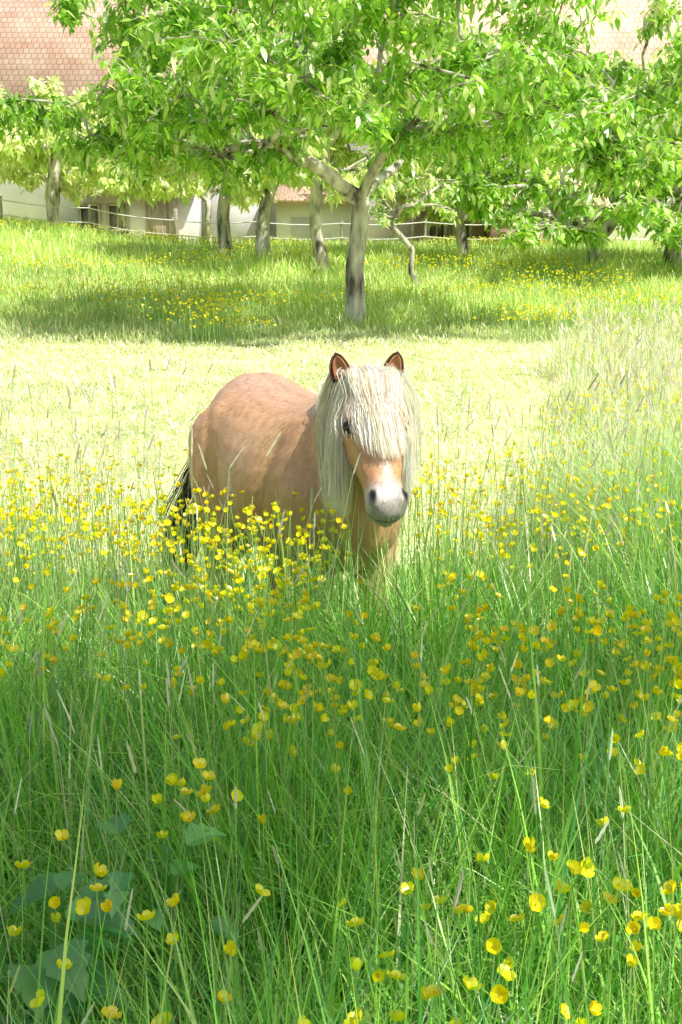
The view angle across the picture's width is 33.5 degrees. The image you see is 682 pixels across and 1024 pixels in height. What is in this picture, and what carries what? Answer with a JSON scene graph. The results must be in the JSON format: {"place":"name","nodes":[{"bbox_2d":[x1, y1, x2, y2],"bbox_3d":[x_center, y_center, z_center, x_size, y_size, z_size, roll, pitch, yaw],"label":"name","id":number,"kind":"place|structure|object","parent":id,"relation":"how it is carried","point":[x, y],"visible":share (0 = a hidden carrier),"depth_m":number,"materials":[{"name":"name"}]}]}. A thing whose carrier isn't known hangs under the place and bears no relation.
{"place":"outdoors","nodes":[
{"label":"outdoors","id":0,"kind":"place"},
{"bbox_2d":[0,211,681,1023],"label":"ground","id":1,"kind":"structure","parent":0,"point":[216,389],"depth_m":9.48,"materials":[{"name":"green plant"}]},
{"bbox_2d":[0,85,59,172],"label":"garden tree","id":2,"kind":"object","parent":1,"relation":"on","point":[7,160],"visible":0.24,"depth_m":30.77,"materials":[{"name":"green plant"}]},
{"bbox_2d":[0,75,110,228],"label":"orchard tree","id":3,"kind":"object","parent":1,"relation":"on","point":[46,91],"visible":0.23,"depth_m":30.53,"materials":[{"name":"green plant"}]},
{"bbox_2d":[0,102,131,218],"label":"garden tree","id":4,"kind":"object","parent":1,"relation":"on","point":[30,182],"visible":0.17,"depth_m":36.23,"materials":[{"name":"green plant"}]},
{"bbox_2d":[0,869,141,1023],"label":"broadleaf weed","id":5,"kind":"object","parent":1,"relation":"on","point":[48,977],"visible":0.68,"depth_m":1.51,"materials":[{"name":"green plant"}]},
{"bbox_2d":[27,121,204,237],"bbox_3d":[-6.170,-10.259,34.166,5.911,4.243,5.698,7,16,27],"label":"garden tree","id":6,"kind":"object","parent":1,"relation":"on","point":[100,177],"visible":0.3,"depth_m":32.36,"materials":[{"name":"green plant"}]},
{"bbox_2d":[4,812,239,1023],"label":"broadleaf weed","id":7,"kind":"object","parent":1,"relation":"on","point":[35,891],"visible":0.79,"depth_m":1.61,"materials":[{"name":"green plant"}]},
{"bbox_2d":[75,192,202,243],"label":"lean to wall","id":8,"kind":"structure","parent":1,"relation":"on","point":[192,212],"depth_m":40.17,"materials":[{"name":"white paint"}]},
{"bbox_2d":[78,206,81,228],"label":"window frame","id":9,"kind":"object","parent":8,"relation":"attached to","point":[79,214],"visible":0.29,"depth_m":40.08,"materials":[{"name":"brown wood"}]},
{"bbox_2d":[80,203,96,205],"bbox_3d":[-8.900,-10.853,40.014,0.600,0.090,0.055,0,14,0],"label":"window frame","id":10,"kind":"object","parent":8,"relation":"attached to","point":[86,204],"visible":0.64,"depth_m":39.99,"materials":[{"name":"brown wood"}]},
{"bbox_2d":[81,206,97,228],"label":"window glass","id":11,"kind":"object","parent":8,"relation":"attached to","point":[93,213],"visible":0.5,"depth_m":40.13,"materials":[{"name":"black glass"}]},
{"bbox_2d":[97,203,100,230],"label":"window frame","id":12,"kind":"object","parent":8,"relation":"attached to","point":[99,214],"visible":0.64,"depth_m":40.09,"materials":[{"name":"brown wood"}]},
{"bbox_2d":[106,203,109,231],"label":"window frame","id":13,"kind":"object","parent":8,"relation":"attached to","point":[108,217],"visible":0.86,"depth_m":40.09,"materials":[{"name":"brown wood"}]},
{"bbox_2d":[109,206,119,228],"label":"window glass","id":14,"kind":"object","parent":8,"relation":"attached to","point":[113,219],"visible":0.57,"depth_m":40.14,"materials":[{"name":"black glass"}]},
{"bbox_2d":[116,206,118,227],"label":"window frame","id":15,"kind":"object","parent":8,"relation":"attached to","point":[117,216],"visible":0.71,"depth_m":40.09,"materials":[{"name":"brown wood"}]},
{"bbox_2d":[126,203,129,231],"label":"window frame","id":16,"kind":"object","parent":8,"relation":"attached to","point":[127,213],"visible":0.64,"depth_m":40.09,"materials":[{"name":"brown wood"}]},
{"bbox_2d":[145,198,169,241],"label":"lean to door","id":17,"kind":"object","parent":8,"relation":"attached to","point":[160,210],"visible":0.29,"depth_m":40.12,"materials":[{"name":"beige wood"}]},
{"bbox_2d":[173,197,178,240],"bbox_3d":[-5.825,-10.210,39.994,0.150,2.050,0.150,0,14,0],"label":"post","id":18,"kind":"object","parent":1,"relation":"on","point":[175,213],"visible":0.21,"depth_m":39.86,"materials":[{"name":"brown wood"}]},
{"bbox_2d":[108,59,285,254],"bbox_3d":[-3.072,-9.352,28.293,4.989,6.057,6.254,5,15,18],"label":"orchard tree","id":19,"kind":"object","parent":1,"relation":"on","point":[223,226],"visible":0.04,"depth_m":28.37,"materials":[{"name":"green plant"}]},
{"bbox_2d":[140,80,276,242],"bbox_3d":[-4.414,-10.942,35.296,5.007,5.505,5.040,0,14,0],"label":"garden tree","id":20,"kind":"object","parent":1,"relation":"on","point":[207,201],"visible":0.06,"depth_m":35.76,"materials":[{"name":"green plant"}]},
{"bbox_2d":[209,185,258,243],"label":"grey wall","id":21,"kind":"structure","parent":1,"relation":"on","point":[241,229],"depth_m":42.23,"materials":[{"name":"paint"}]},
{"bbox_2d":[164,8,367,258],"bbox_3d":[-1.672,-9.129,26.552,4.726,6.700,6.085,4,14,17],"label":"orchard tree","id":22,"kind":"object","parent":1,"relation":"on","point":[264,216],"visible":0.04,"depth_m":26.74,"materials":[{"name":"green plant"}]},
{"bbox_2d":[147,351,420,633],"bbox_3d":[-0.070,0.026,3.643,0.598,1.172,1.489,-9,16,-33],"label":"pony","id":23,"kind":"object","parent":1,"relation":"on","point":[341,421],"visible":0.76,"depth_m":3.36,"materials":[{"name":"brown"}]},
{"bbox_2d":[276,203,350,241],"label":"annex wall","id":24,"kind":"structure","parent":1,"relation":"on","point":[285,212],"depth_m":38.52,"materials":[{"name":"beige paint"}]},
{"bbox_2d":[291,217,310,242],"bbox_3d":[-1.350,-9.485,38.617,0.700,1.100,0.050,0,14,0],"label":"annex door","id":25,"kind":"structure","parent":24,"relation":"attached to","point":[300,231],"depth_m":38.55,"materials":[{"name":"beige wood"}]},
{"bbox_2d":[273,174,359,202],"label":"annex roof","id":26,"kind":"structure","parent":24,"relation":"on","point":[284,193],"depth_m":38.53,"materials":[{"name":"tile"}]},
{"bbox_2d":[188,32,443,274],"bbox_3d":[-0.355,-7.987,24.874,5.180,5.551,5.618,-6,15,-23],"label":"orchard tree","id":27,"kind":"object","parent":1,"relation":"on","point":[334,160],"visible":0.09,"depth_m":25.24,"materials":[{"name":"green plant"}]},
{"bbox_2d":[0,196,657,245],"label":"paddock fence","id":28,"kind":"object","parent":1,"relation":"on","point":[341,223],"visible":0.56,"depth_m":32.19,"materials":[{"name":"brown wood"}]},
{"bbox_2d":[0,0,681,328],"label":"cherry tree","id":29,"kind":"object","parent":1,"relation":"on","point":[305,78],"visible":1,"depth_m":15.35,"materials":[{"name":"green plant"}]},
{"bbox_2d":[0,217,681,1023],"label":"buttercup flowers","id":30,"kind":"object","parent":1,"relation":"on","point":[498,997],"visible":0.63,"depth_m":2.83,"materials":[{"name":"yellow plant"}]},
{"bbox_2d":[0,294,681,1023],"bbox_3d":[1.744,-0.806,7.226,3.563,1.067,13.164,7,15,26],"label":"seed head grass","id":31,"kind":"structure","parent":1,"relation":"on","point":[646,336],"depth_m":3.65,"materials":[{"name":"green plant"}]},
{"bbox_2d":[0,98,681,244],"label":"wall","id":32,"kind":"structure","parent":1,"relation":"on","point":[11,192],"depth_m":42.54,"materials":[{"name":"white paint"}]},
{"bbox_2d":[233,131,253,140],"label":"window glass","id":33,"kind":"object","parent":32,"relation":"attached to","point":[251,138],"depth_m":41.89,"materials":[{"name":"grey glass"}]},
{"bbox_2d":[582,208,604,224],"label":"window glass","id":34,"kind":"object","parent":32,"relation":"attached to","point":[586,218],"depth_m":42.58,"materials":[{"name":"grey glass"}]},
{"bbox_2d":[322,68,444,244],"bbox_3d":[1.754,-11.241,36.244,6.504,5.775,5.412,-9,17,-34],"label":"garden tree","id":35,"kind":"object","parent":1,"relation":"on","point":[399,198],"visible":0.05,"depth_m":36.70,"materials":[{"name":"green plant"}]},
{"bbox_2d":[369,175,462,287],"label":"sapling","id":36,"kind":"object","parent":1,"relation":"on","point":[385,217],"visible":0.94,"depth_m":22.40,"materials":[{"name":"green plant"}]},
{"bbox_2d":[352,6,511,256],"bbox_3d":[2.499,-9.233,27.945,4.522,6.068,5.497,4,14,15],"label":"orchard tree","id":37,"kind":"object","parent":1,"relation":"on","point":[461,238],"visible":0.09,"depth_m":27.37,"materials":[{"name":"green plant"}]},
{"bbox_2d":[410,207,484,245],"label":"plank wall","id":38,"kind":"structure","parent":1,"relation":"on","point":[416,229],"depth_m":40.28,"materials":[{"name":"brown wood"}]},
{"bbox_2d":[430,221,443,237],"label":"window glass","id":39,"kind":"object","parent":38,"relation":"attached to","point":[433,231],"visible":0.36,"depth_m":40.27,"materials":[{"name":"black glass"}]},
{"bbox_2d":[455,219,468,237],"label":"window glass","id":40,"kind":"object","parent":38,"relation":"attached to","point":[467,228],"visible":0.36,"depth_m":40.24,"materials":[{"name":"black glass"}]},
{"bbox_2d":[469,220,471,240],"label":"window frame","id":41,"kind":"object","parent":38,"relation":"attached to","point":[470,229],"visible":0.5,"depth_m":40.20,"materials":[{"name":"brown wood"}]},
{"bbox_2d":[411,182,609,206],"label":"shed roof","id":42,"kind":"structure","parent":38,"relation":"on","point":[599,204],"depth_m":39.00,"materials":[{"name":"tile"}]},
{"bbox_2d":[390,154,514,230],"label":"garden tree","id":43,"kind":"object","parent":1,"relation":"on","point":[430,217],"visible":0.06,"depth_m":38.07,"materials":[{"name":"green plant"}]},
{"bbox_2d":[486,92,591,242],"bbox_3d":[6.333,-10.748,35.288,6.551,5.272,6.750,9,16,31],"label":"garden tree","id":44,"kind":"object","parent":1,"relation":"on","point":[547,173],"visible":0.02,"depth_m":34.14,"materials":[{"name":"green plant"}]},
{"bbox_2d":[484,225,598,246],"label":"shed wall","id":45,"kind":"structure","parent":1,"relation":"on","point":[492,232],"depth_m":39.35,"materials":[{"name":"brick"}]},
{"bbox_2d":[425,32,681,268],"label":"orchard tree","id":46,"kind":"object","parent":1,"relation":"on","point":[626,211],"visible":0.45,"depth_m":23.77,"materials":[{"name":"green plant"}]},
{"bbox_2d":[592,0,681,271],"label":"orchard tree","id":47,"kind":"object","parent":1,"relation":"on","point":[658,18],"visible":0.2,"depth_m":23.34,"materials":[{"name":"green plant"}]},
{"bbox_2d":[632,47,681,200],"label":"garden tree","id":48,"kind":"object","parent":1,"relation":"on","point":[654,60],"visible":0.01,"depth_m":34.10,"materials":[{"name":"green plant"}]},
{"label":"roof back","id":49,"kind":"object","parent":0,"visible":0},
{"bbox_2d":[0,0,681,97],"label":"roof front","id":50,"kind":"structure","parent":49,"relation":"attached to","point":[35,44],"depth_m":42.27,"materials":[{"name":"tile"}]}
]}

